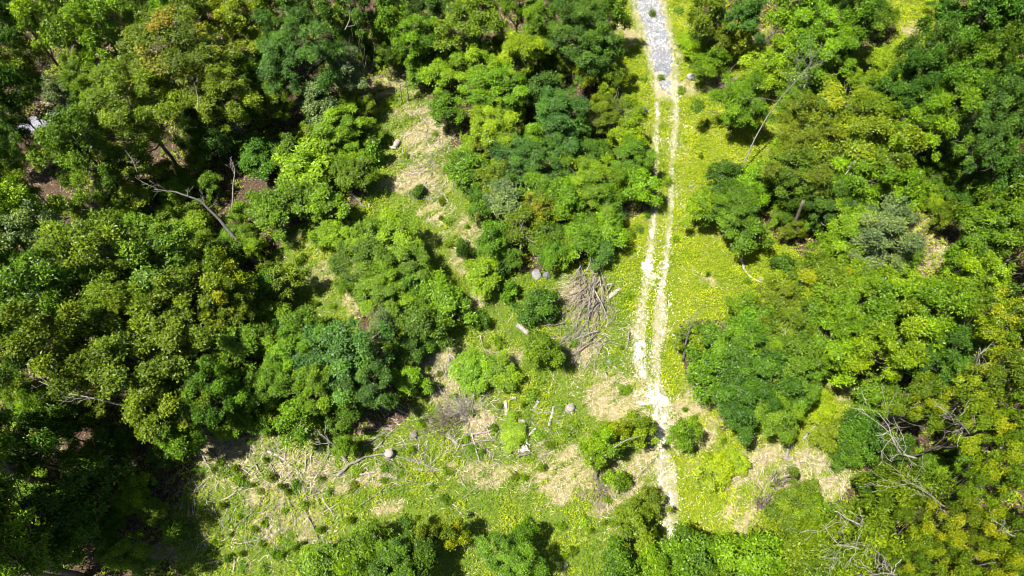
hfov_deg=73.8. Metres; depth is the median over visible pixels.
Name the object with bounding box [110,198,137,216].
tree
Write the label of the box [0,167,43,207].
tree
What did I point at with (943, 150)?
shrub
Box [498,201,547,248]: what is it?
tree
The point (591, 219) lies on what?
shrub
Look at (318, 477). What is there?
weed
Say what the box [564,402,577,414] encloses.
tree stump
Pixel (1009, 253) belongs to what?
tree
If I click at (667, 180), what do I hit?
weed
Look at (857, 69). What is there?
shrub
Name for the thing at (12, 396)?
tree
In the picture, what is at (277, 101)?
tree
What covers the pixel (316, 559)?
tree
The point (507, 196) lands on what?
tree
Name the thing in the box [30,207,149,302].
tree
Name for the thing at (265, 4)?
tree
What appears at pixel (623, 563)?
tree
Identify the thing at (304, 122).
shrub
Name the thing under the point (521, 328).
log
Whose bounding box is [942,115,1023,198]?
tree
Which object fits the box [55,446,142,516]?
tree
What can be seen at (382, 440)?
fallen branch
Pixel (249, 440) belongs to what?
weed
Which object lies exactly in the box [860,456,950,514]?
dead tree
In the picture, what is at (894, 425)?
tree
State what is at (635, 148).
tree
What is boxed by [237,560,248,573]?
weed
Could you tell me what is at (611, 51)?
tree
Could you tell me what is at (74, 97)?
tree
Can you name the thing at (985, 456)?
tree
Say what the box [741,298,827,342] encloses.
tree
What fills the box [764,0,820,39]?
tree
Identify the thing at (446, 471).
weed
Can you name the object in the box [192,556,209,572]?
weed
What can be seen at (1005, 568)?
tree
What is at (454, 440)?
log
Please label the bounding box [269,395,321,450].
tree
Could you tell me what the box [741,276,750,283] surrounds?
weed
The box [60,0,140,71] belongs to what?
tree
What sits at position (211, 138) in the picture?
tree
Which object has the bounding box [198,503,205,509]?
weed
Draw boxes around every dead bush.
[8,31,52,74]
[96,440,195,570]
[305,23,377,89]
[413,398,467,438]
[438,386,491,429]
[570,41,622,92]
[576,468,627,509]
[597,89,631,137]
[691,63,736,91]
[731,22,781,51]
[751,475,775,518]
[766,467,790,490]
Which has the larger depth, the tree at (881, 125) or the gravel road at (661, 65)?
the gravel road at (661, 65)
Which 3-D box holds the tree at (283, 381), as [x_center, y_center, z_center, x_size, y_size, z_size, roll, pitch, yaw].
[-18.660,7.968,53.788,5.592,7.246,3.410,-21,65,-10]
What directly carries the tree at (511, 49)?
on the ground at (684, 270)
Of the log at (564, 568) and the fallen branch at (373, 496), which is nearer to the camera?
the log at (564, 568)
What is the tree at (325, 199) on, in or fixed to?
on the ground at (684, 270)
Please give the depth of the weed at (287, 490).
52.94 m
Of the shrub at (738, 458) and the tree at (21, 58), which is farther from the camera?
the tree at (21, 58)
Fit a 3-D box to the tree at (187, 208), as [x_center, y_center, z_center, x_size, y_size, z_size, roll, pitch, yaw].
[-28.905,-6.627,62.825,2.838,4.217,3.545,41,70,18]
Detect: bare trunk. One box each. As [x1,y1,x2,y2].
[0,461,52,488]
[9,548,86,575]
[784,200,804,244]
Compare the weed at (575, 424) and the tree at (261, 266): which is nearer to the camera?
the weed at (575, 424)
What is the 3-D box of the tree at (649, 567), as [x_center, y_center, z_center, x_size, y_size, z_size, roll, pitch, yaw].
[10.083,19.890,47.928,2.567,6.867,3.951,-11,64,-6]
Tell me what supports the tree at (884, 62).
on the ground at (684, 270)
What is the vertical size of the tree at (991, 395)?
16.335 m
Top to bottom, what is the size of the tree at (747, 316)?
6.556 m
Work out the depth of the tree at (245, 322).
56.22 m
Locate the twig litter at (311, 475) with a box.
[159,65,856,573]
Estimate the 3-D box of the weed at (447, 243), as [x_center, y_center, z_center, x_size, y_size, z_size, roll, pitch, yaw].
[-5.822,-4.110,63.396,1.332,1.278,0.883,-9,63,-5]
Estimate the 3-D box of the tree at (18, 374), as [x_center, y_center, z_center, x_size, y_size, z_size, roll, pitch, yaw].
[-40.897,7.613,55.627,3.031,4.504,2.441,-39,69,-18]
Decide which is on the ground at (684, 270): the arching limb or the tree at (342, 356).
the tree at (342, 356)
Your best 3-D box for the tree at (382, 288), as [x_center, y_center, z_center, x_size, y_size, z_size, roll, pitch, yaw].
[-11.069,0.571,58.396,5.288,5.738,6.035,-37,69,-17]
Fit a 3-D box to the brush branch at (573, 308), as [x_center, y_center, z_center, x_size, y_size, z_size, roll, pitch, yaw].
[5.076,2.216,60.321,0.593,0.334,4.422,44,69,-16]
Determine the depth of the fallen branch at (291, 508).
52.83 m
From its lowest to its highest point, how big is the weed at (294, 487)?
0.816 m
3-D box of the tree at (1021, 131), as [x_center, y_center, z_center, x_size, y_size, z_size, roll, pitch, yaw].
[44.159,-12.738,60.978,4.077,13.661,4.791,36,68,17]
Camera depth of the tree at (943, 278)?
54.19 m
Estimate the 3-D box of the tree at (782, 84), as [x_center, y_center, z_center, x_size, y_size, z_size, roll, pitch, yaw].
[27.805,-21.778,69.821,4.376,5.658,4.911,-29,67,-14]
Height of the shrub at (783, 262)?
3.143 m
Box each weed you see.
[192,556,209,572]
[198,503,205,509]
[205,548,215,557]
[208,532,224,547]
[210,465,217,473]
[215,457,225,468]
[217,463,235,479]
[218,501,226,510]
[222,552,233,563]
[229,464,240,473]
[230,471,243,492]
[237,550,244,557]
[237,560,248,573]
[241,480,250,488]
[244,437,254,445]
[249,524,260,534]
[254,487,265,494]
[256,539,265,549]
[256,563,269,575]
[259,512,269,528]
[262,469,276,482]
[270,549,276,560]
[273,253,280,262]
[275,550,284,559]
[277,482,288,491]
[280,508,287,514]
[281,488,292,495]
[290,478,305,495]
[291,541,299,552]
[293,257,302,265]
[299,500,308,511]
[300,539,307,546]
[314,525,324,534]
[316,473,324,483]
[325,487,333,496]
[327,302,336,309]
[345,516,353,524]
[348,479,358,493]
[349,464,363,479]
[364,195,373,204]
[378,477,388,483]
[379,462,391,473]
[396,470,404,478]
[407,446,414,454]
[417,416,425,427]
[427,483,436,491]
[436,370,443,377]
[438,196,444,205]
[439,493,448,502]
[441,215,453,223]
[441,463,452,476]
[443,239,455,247]
[443,497,451,505]
[457,434,469,444]
[467,443,475,452]
[477,448,485,455]
[487,423,497,431]
[491,333,506,345]
[511,471,518,479]
[518,474,528,480]
[522,516,532,524]
[523,387,543,403]
[529,429,543,443]
[535,464,547,471]
[544,439,557,449]
[552,435,563,445]
[553,520,565,530]
[559,428,575,441]
[561,551,567,559]
[564,363,575,375]
[567,337,581,347]
[569,415,580,429]
[569,545,576,555]
[577,514,590,532]
[603,494,611,503]
[615,384,629,394]
[624,384,632,394]
[625,294,634,301]
[628,229,635,238]
[634,224,643,233]
[648,6,656,18]
[657,74,664,80]
[660,175,674,185]
[671,234,679,241]
[673,5,683,15]
[676,84,686,94]
[693,80,703,89]
[704,117,713,126]
[720,436,727,444]
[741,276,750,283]
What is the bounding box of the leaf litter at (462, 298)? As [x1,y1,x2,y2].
[2,0,1023,575]
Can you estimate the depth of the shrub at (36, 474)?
52.22 m
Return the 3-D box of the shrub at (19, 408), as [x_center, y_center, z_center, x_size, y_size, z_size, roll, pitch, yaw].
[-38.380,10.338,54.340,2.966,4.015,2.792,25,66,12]
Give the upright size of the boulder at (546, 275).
0.698 m
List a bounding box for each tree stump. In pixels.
[364,137,387,169]
[383,447,395,462]
[409,431,419,441]
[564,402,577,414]
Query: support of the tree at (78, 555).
on the ground at (684, 270)
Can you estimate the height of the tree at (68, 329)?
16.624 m
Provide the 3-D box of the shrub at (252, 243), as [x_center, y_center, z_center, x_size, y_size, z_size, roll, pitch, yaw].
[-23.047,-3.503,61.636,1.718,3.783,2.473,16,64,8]
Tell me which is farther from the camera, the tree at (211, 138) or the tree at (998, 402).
the tree at (211, 138)
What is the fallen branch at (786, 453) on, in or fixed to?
on the ground at (684, 270)
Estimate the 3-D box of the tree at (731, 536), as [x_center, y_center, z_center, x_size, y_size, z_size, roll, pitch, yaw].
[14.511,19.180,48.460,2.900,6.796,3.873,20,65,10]
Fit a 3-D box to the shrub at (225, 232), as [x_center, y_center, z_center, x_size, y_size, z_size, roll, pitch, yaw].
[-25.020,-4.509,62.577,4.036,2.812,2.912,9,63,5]
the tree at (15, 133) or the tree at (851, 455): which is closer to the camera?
the tree at (851, 455)
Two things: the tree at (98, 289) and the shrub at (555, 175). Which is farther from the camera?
the shrub at (555, 175)
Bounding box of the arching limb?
[596,436,638,470]
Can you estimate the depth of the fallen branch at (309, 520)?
52.31 m
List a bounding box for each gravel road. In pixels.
[9,91,107,136]
[635,0,672,94]
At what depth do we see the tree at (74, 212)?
61.93 m
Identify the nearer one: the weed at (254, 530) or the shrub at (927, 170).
the weed at (254, 530)
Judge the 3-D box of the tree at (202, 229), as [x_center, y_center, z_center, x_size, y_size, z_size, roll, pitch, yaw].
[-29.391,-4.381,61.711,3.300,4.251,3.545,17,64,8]
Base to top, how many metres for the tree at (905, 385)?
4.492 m
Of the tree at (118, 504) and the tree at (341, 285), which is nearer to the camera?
the tree at (118, 504)
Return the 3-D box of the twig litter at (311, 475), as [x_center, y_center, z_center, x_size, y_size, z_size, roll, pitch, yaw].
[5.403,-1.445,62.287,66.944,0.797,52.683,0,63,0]
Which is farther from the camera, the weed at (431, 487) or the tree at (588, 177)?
the tree at (588, 177)
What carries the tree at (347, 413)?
on the ground at (684, 270)
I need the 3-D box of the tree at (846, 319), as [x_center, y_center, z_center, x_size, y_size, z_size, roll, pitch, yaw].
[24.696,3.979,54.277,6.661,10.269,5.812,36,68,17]
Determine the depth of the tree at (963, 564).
39.31 m
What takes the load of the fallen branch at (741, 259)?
on the ground at (684, 270)
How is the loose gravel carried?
on the ground at (684, 270)
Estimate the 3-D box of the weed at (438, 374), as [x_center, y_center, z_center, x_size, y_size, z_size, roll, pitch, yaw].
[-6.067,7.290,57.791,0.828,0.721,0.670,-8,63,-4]
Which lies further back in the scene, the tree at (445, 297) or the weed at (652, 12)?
the weed at (652, 12)
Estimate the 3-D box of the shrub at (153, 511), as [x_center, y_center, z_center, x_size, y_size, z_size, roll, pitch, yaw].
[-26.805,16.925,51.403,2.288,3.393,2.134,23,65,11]
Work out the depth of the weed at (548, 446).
54.73 m
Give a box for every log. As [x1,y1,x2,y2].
[389,139,400,149]
[446,432,457,444]
[503,401,507,418]
[516,324,528,334]
[548,406,554,425]
[561,562,567,574]
[607,287,620,299]
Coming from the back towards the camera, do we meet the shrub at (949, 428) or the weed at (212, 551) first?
the shrub at (949, 428)
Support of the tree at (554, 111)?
on the ground at (684, 270)
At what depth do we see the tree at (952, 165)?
64.46 m
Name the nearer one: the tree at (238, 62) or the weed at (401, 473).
the weed at (401, 473)
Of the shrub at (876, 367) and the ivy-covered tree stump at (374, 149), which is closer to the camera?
the shrub at (876, 367)
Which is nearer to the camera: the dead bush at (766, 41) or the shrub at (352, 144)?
the shrub at (352, 144)
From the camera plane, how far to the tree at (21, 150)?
65.04 m
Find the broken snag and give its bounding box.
[348,191,364,207]
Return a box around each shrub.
[0,372,13,403]
[4,389,36,409]
[10,397,32,427]
[15,465,47,496]
[23,134,56,173]
[57,391,95,413]
[66,46,99,70]
[78,207,105,246]
[79,386,107,419]
[91,180,118,209]
[92,525,120,562]
[123,194,150,214]
[128,556,158,575]
[135,496,170,527]
[153,198,185,224]
[159,171,195,203]
[161,514,190,548]
[175,104,209,129]
[184,143,210,171]
[184,413,208,430]
[192,170,223,201]
[204,410,233,442]
[214,223,249,245]
[233,222,260,245]
[235,72,266,90]
[239,50,279,81]
[243,236,267,260]
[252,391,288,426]
[291,115,319,137]
[296,122,322,141]
[302,219,352,247]
[314,5,344,29]
[318,407,343,440]
[327,136,366,158]
[333,434,357,456]
[355,117,386,147]
[357,92,378,117]
[359,43,372,60]
[363,27,390,52]
[372,305,410,337]
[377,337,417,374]
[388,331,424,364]
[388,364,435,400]
[391,326,405,338]
[399,359,420,367]
[402,52,431,91]
[402,324,436,353]
[410,183,426,198]
[418,259,437,277]
[420,45,447,60]
[443,44,463,57]
[446,346,495,397]
[454,236,474,259]
[458,133,485,160]
[470,310,491,330]
[484,348,523,392]
[489,147,511,164]
[490,260,511,281]
[496,246,522,268]
[499,408,529,453]
[500,279,518,305]
[508,287,562,327]
[515,60,538,83]
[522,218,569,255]
[523,95,535,109]
[533,56,564,75]
[536,240,569,272]
[544,162,576,182]
[551,56,571,83]
[552,230,579,270]
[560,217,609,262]
[563,201,584,226]
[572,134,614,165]
[574,208,604,237]
[576,120,596,139]
[588,237,617,271]
[593,204,630,247]
[600,468,632,495]
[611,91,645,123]
[636,484,673,520]
[675,28,716,60]
[691,449,735,492]
[696,319,720,351]
[718,445,751,477]
[767,131,793,164]
[767,203,795,226]
[768,251,798,275]
[775,219,806,239]
[797,386,837,424]
[802,206,827,233]
[804,417,845,452]
[829,495,864,516]
[834,495,876,524]
[837,66,867,91]
[855,337,873,376]
[856,46,903,78]
[860,197,882,212]
[867,359,899,384]
[886,243,927,268]
[903,158,942,185]
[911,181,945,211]
[914,446,952,494]
[917,481,943,502]
[923,0,960,16]
[924,142,948,168]
[926,164,954,196]
[927,408,960,435]
[931,443,954,471]
[933,302,960,336]
[938,130,965,148]
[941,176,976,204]
[951,333,985,360]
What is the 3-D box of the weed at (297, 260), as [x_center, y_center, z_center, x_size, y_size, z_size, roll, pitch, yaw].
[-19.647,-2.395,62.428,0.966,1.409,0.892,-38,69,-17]
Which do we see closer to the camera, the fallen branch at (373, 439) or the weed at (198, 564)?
the weed at (198, 564)
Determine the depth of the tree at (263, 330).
53.40 m
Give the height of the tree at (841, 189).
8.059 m
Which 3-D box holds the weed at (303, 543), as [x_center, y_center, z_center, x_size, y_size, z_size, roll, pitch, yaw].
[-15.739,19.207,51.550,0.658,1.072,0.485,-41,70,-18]
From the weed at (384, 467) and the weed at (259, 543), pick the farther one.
the weed at (384, 467)
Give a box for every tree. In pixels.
[0,0,61,70]
[0,33,54,94]
[0,62,52,129]
[0,107,31,150]
[0,127,61,219]
[0,146,31,176]
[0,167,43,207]
[0,172,93,250]
[0,197,103,302]
[0,211,22,267]
[0,245,88,343]
[0,246,116,356]
[0,289,129,400]
[0,307,93,390]
[0,375,37,404]
[0,407,65,470]
[0,426,65,484]
[0,431,53,548]
[0,506,63,575]
[0,518,73,575]
[1,368,29,388]
[6,0,116,93]
[9,457,34,495]
[12,402,97,458]
[16,381,67,420]
[16,480,101,548]
[18,66,44,97]
[25,102,130,203]
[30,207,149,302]
[31,516,55,546]
[39,525,93,574]
[40,74,75,102]
[51,258,169,361]
[51,502,116,554]
[55,438,94,471]
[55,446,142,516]
[56,52,124,121]
[56,393,96,446]
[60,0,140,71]
[63,198,88,224]
[66,88,100,108]
[67,310,183,429]
[78,57,187,164]
[78,141,164,207]
[90,420,138,453]
[100,528,150,572]
[103,483,121,509]
[104,212,199,327]
[107,484,142,517]
[109,210,150,249]
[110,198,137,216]
[110,469,158,514]
[112,0,249,123]
[117,0,169,46]
[121,341,208,442]
[128,176,162,211]
[128,406,181,447]
[132,260,228,346]
[141,0,192,43]
[143,215,177,260]
[145,308,240,409]
[146,446,177,475]
[149,418,207,459]
[150,157,184,187]
[152,177,190,205]
[174,120,220,152]
[176,198,213,220]
[176,353,250,429]
[177,219,204,234]
[178,0,234,49]
[181,205,216,245]
[184,227,217,259]
[188,61,263,139]
[194,122,248,167]
[194,275,258,328]
[197,244,255,312]
[201,234,248,264]
[209,321,277,379]
[212,0,274,56]
[220,47,249,78]
[224,200,252,227]
[225,158,236,225]
[225,403,245,437]
[230,316,263,326]
[234,359,301,408]
[236,131,277,180]
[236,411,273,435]
[237,393,262,430]
[238,95,267,130]
[239,186,295,243]
[248,262,285,309]
[249,0,289,37]
[250,2,348,98]
[250,77,300,129]
[250,319,292,372]
[250,324,331,392]
[252,298,294,333]
[254,261,284,275]
[263,314,287,337]
[266,259,312,301]
[268,129,311,175]
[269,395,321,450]
[271,134,335,192]
[272,0,339,64]
[273,175,320,222]
[277,303,328,344]
[288,314,396,405]
[289,75,316,102]
[290,362,342,415]
[292,534,349,575]
[293,80,338,132]
[304,181,353,222]
[306,46,367,101]
[308,102,373,150]
[311,427,348,462]
[322,150,357,191]
[326,236,395,290]
[327,29,369,62]
[329,8,369,53]
[329,388,376,431]
[330,541,384,575]
[332,273,358,297]
[333,0,376,54]
[333,154,379,189]
[333,356,398,410]
[337,89,360,118]
[340,517,396,567]
[344,205,423,264]
[346,42,370,62]
[351,255,414,317]
[363,0,412,54]
[365,303,397,345]
[367,512,420,575]
[374,41,403,77]
[378,241,435,280]
[385,35,408,61]
[387,562,432,575]
[390,10,444,60]
[391,265,435,317]
[393,298,454,351]
[404,523,441,549]
[407,0,454,33]
[409,521,443,573]
[416,266,479,330]
[417,53,460,96]
[427,90,467,127]
[431,0,508,63]
[435,508,470,551]
[438,46,499,91]
[443,148,492,192]
[451,60,529,116]
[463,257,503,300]
[464,181,494,223]
[469,90,520,146]
[469,134,492,158]
[471,158,515,196]
[472,219,509,259]
[474,531,549,575]
[478,176,521,219]
[483,35,504,61]
[487,133,560,185]
[493,29,553,84]
[498,0,542,31]
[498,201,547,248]
[502,123,527,156]
[506,520,539,550]
[510,99,525,124]
[513,221,534,270]
[517,166,569,208]
[518,189,564,223]
[520,122,557,148]
[520,323,565,367]
[521,0,558,59]
[523,70,563,106]
[524,81,591,153]
[534,44,560,61]
[535,0,615,77]
[539,133,583,167]
[548,173,587,221]
[558,151,627,217]
[569,22,627,91]
[572,62,600,92]
[577,420,624,458]
[577,435,607,471]
[579,92,620,138]
[580,180,627,222]
[584,0,635,38]
[589,83,617,106]
[597,61,630,97]
[597,417,633,450]
[598,534,643,575]
[605,112,649,147]
[606,165,663,208]
[609,133,656,176]
[609,495,651,527]
[617,507,657,556]
[618,409,661,449]
[634,540,671,575]
[656,520,719,575]
[664,416,704,454]
[669,320,708,352]
[679,306,703,361]
[680,182,716,227]
[681,344,726,406]
[685,0,732,46]
[686,47,732,85]
[689,71,777,130]
[693,559,732,575]
[696,178,760,239]
[698,314,768,383]
[702,530,740,569]
[703,157,745,193]
[706,19,735,57]
[707,362,782,448]
[712,528,794,575]
[715,0,768,62]
[715,332,812,427]
[717,209,775,256]
[722,22,760,62]
[723,287,763,314]
[729,304,776,335]
[733,159,777,206]
[737,45,787,92]
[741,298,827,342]
[742,42,838,163]
[744,307,826,405]
[745,499,797,538]
[753,373,806,444]
[755,275,804,310]
[757,529,825,575]
[758,147,829,199]
[759,92,879,197]
[760,156,787,191]
[763,465,826,537]
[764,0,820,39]
[765,30,807,82]
[767,180,789,204]
[770,249,860,325]
[771,51,808,97]
[772,85,811,112]
[775,174,825,220]
[778,530,839,575]
[784,0,850,81]
[787,353,830,416]
[787,512,825,544]
[788,488,841,543]
[789,42,836,98]
[792,522,872,575]
[794,503,914,575]
[797,280,874,373]
[799,471,886,573]
[801,69,905,160]
[803,226,864,267]
[805,173,858,236]
[809,333,857,387]
[810,0,886,56]
[811,102,927,195]
[818,20,860,75]
[825,257,901,337]
[826,196,887,261]
[827,138,898,222]
[828,427,866,473]
[833,0,878,69]
[838,407,886,467]
[844,296,931,382]
[845,203,927,278]
[849,459,958,526]
[851,376,904,423]
[852,58,901,111]
[853,471,895,508]
[854,385,924,477]
[854,530,977,575]
[855,1,903,37]
[857,544,933,575]
[858,83,918,154]
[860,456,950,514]
[861,259,955,335]
[862,277,978,370]
[865,430,916,470]
[866,119,917,188]
[866,166,933,218]
[868,41,960,117]
[869,191,920,245]
[870,370,954,433]
[871,405,899,439]
[887,495,1011,565]
[889,495,966,568]
[891,11,968,86]
[893,343,1023,432]
[896,323,991,399]
[897,400,1023,464]
[902,0,1023,117]
[903,366,940,398]
[906,450,939,471]
[906,570,925,575]
[908,141,933,171]
[909,80,984,162]
[910,176,932,203]
[911,50,997,127]
[911,285,1023,380]
[911,503,1023,566]
[918,369,952,393]
[922,315,1023,404]
[924,273,955,311]
[925,17,1023,131]
[928,195,962,233]
[929,248,1018,326]
[930,531,1023,575]
[931,386,1023,454]
[931,538,1023,575]
[934,275,1023,349]
[937,450,1023,509]
[938,225,1012,276]
[938,465,968,504]
[938,483,979,513]
[940,63,1023,161]
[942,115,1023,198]
[942,145,977,179]
[943,444,986,488]
[944,436,1023,494]
[946,197,1023,276]
[952,174,1023,253]
[957,160,995,196]
[958,384,1023,422]
[959,6,1023,54]
[960,449,991,465]
[969,61,1023,131]
[969,502,1023,547]
[971,8,1023,73]
[974,342,992,372]
[982,135,1023,198]
[988,178,1021,199]
[992,101,1023,159]
[999,216,1023,275]
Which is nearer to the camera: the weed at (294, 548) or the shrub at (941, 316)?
the weed at (294, 548)
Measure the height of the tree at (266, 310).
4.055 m
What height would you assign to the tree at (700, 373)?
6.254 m
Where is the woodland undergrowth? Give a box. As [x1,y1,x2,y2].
[0,0,1023,575]
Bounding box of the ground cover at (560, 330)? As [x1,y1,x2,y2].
[166,0,937,575]
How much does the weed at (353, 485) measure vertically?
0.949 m
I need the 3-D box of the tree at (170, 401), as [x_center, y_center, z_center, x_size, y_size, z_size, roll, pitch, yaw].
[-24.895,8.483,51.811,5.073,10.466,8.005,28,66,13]
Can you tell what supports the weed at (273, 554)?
on the ground at (684, 270)
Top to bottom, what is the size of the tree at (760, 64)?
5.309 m
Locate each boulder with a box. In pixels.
[517,444,529,452]
[532,269,541,279]
[543,271,549,278]
[686,73,693,79]
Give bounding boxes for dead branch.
[31,376,123,406]
[125,150,140,172]
[189,76,203,109]
[812,525,889,575]
[852,556,903,575]
[932,400,975,445]
[992,518,1013,537]
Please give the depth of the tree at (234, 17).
66.44 m
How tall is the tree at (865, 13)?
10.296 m
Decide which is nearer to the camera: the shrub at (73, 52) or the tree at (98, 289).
the tree at (98, 289)
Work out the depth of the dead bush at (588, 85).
71.45 m
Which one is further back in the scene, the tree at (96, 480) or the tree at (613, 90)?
the tree at (613, 90)
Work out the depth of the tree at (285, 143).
64.33 m
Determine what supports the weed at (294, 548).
on the ground at (684, 270)
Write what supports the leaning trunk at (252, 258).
on the ground at (684, 270)
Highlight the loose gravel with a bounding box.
[618,0,705,538]
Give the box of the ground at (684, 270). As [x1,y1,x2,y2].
[0,0,1023,575]
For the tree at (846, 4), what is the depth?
67.04 m
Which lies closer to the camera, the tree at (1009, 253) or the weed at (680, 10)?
the tree at (1009, 253)
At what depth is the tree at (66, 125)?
55.24 m
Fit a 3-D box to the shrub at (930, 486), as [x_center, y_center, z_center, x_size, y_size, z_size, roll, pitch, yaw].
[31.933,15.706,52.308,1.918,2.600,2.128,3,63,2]
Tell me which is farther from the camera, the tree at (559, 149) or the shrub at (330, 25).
the shrub at (330, 25)
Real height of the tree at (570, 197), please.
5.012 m
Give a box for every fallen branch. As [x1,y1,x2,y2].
[207,447,227,466]
[228,511,249,536]
[267,451,301,474]
[285,492,296,523]
[299,478,311,508]
[304,510,321,543]
[336,434,449,493]
[353,431,386,450]
[359,468,398,474]
[359,484,394,505]
[374,428,394,450]
[413,465,442,474]
[462,439,495,446]
[464,480,495,496]
[470,430,478,460]
[472,427,498,434]
[525,427,536,445]
[628,456,657,485]
[740,257,760,282]
[783,439,790,459]
[802,422,819,439]
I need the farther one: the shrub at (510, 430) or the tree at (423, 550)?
the shrub at (510, 430)
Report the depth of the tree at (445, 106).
66.99 m
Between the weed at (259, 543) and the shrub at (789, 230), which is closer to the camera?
the weed at (259, 543)
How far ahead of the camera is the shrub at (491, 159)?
65.84 m
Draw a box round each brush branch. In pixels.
[562,285,586,315]
[562,296,584,323]
[565,330,598,344]
[577,262,581,298]
[585,285,594,318]
[594,291,609,324]
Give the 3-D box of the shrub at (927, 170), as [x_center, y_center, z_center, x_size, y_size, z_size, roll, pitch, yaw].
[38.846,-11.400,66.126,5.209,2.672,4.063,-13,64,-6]
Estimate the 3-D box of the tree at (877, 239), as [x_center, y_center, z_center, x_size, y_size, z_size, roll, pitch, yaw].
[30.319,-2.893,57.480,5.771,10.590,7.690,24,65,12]
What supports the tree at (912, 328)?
on the ground at (684, 270)
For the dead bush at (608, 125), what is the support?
on the ground at (684, 270)
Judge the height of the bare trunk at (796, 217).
6.017 m
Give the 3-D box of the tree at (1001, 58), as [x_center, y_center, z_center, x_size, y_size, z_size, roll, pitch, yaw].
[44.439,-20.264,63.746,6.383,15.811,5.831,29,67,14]
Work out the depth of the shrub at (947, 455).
52.73 m
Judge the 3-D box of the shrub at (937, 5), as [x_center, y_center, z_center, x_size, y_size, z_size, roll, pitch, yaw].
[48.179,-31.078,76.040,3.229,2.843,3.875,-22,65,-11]
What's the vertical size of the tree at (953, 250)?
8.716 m
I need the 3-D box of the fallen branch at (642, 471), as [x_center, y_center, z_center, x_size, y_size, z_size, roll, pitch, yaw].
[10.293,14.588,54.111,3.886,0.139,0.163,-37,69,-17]
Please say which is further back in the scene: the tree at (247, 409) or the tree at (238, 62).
the tree at (238, 62)
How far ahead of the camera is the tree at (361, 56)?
70.48 m
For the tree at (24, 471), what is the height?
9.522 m
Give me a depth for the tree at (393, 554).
46.52 m
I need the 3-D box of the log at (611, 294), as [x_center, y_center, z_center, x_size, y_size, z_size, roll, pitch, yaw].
[9.137,0.488,61.310,1.537,0.571,0.468,-38,69,-17]
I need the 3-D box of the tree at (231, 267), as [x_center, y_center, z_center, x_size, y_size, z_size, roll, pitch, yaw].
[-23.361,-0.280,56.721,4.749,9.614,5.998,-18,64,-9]
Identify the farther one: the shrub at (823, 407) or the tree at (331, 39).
the tree at (331, 39)
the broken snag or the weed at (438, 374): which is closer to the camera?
the weed at (438, 374)
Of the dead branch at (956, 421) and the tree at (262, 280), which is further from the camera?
the tree at (262, 280)
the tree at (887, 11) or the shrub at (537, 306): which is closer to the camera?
the shrub at (537, 306)
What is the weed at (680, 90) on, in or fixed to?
on the ground at (684, 270)
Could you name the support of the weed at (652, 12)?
on the ground at (684, 270)
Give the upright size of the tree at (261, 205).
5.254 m
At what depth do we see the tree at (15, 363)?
47.74 m
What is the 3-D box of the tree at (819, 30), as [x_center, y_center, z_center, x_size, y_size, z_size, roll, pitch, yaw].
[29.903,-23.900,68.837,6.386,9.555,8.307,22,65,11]
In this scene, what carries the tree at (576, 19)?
on the ground at (684, 270)
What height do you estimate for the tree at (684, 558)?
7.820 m
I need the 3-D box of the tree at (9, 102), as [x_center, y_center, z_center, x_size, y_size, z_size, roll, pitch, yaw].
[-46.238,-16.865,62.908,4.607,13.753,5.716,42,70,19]
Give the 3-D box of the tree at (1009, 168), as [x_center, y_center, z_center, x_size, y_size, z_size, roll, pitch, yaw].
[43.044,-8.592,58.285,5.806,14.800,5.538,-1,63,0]
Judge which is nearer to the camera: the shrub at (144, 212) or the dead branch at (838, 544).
the dead branch at (838, 544)
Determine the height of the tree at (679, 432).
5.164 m
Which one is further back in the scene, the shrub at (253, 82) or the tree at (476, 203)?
the shrub at (253, 82)
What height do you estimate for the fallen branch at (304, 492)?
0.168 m
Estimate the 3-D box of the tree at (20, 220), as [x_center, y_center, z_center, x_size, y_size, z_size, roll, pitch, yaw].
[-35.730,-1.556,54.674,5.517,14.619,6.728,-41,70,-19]
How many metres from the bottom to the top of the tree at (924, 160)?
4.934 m
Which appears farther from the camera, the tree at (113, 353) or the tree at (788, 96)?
the tree at (788, 96)
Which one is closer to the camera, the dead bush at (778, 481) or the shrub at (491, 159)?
the dead bush at (778, 481)
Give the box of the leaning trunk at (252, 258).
[138,179,259,264]
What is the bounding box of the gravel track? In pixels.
[632,79,674,538]
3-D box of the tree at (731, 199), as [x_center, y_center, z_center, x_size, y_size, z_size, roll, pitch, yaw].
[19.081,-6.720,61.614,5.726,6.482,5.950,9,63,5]
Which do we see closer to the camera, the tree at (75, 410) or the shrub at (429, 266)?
the tree at (75, 410)
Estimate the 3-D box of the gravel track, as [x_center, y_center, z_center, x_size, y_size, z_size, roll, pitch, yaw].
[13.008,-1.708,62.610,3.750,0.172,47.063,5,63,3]
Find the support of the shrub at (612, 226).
on the ground at (684, 270)
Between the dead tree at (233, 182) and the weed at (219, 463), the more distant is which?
the dead tree at (233, 182)
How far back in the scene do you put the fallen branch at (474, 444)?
55.12 m
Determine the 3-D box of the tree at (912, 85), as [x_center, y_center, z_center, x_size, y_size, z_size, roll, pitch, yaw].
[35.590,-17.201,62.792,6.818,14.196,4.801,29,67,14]
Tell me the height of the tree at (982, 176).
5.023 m
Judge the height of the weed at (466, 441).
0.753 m
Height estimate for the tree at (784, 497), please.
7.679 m
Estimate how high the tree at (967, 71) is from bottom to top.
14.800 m
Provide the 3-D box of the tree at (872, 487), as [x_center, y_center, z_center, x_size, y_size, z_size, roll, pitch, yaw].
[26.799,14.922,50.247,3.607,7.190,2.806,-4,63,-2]
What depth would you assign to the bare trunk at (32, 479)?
50.18 m

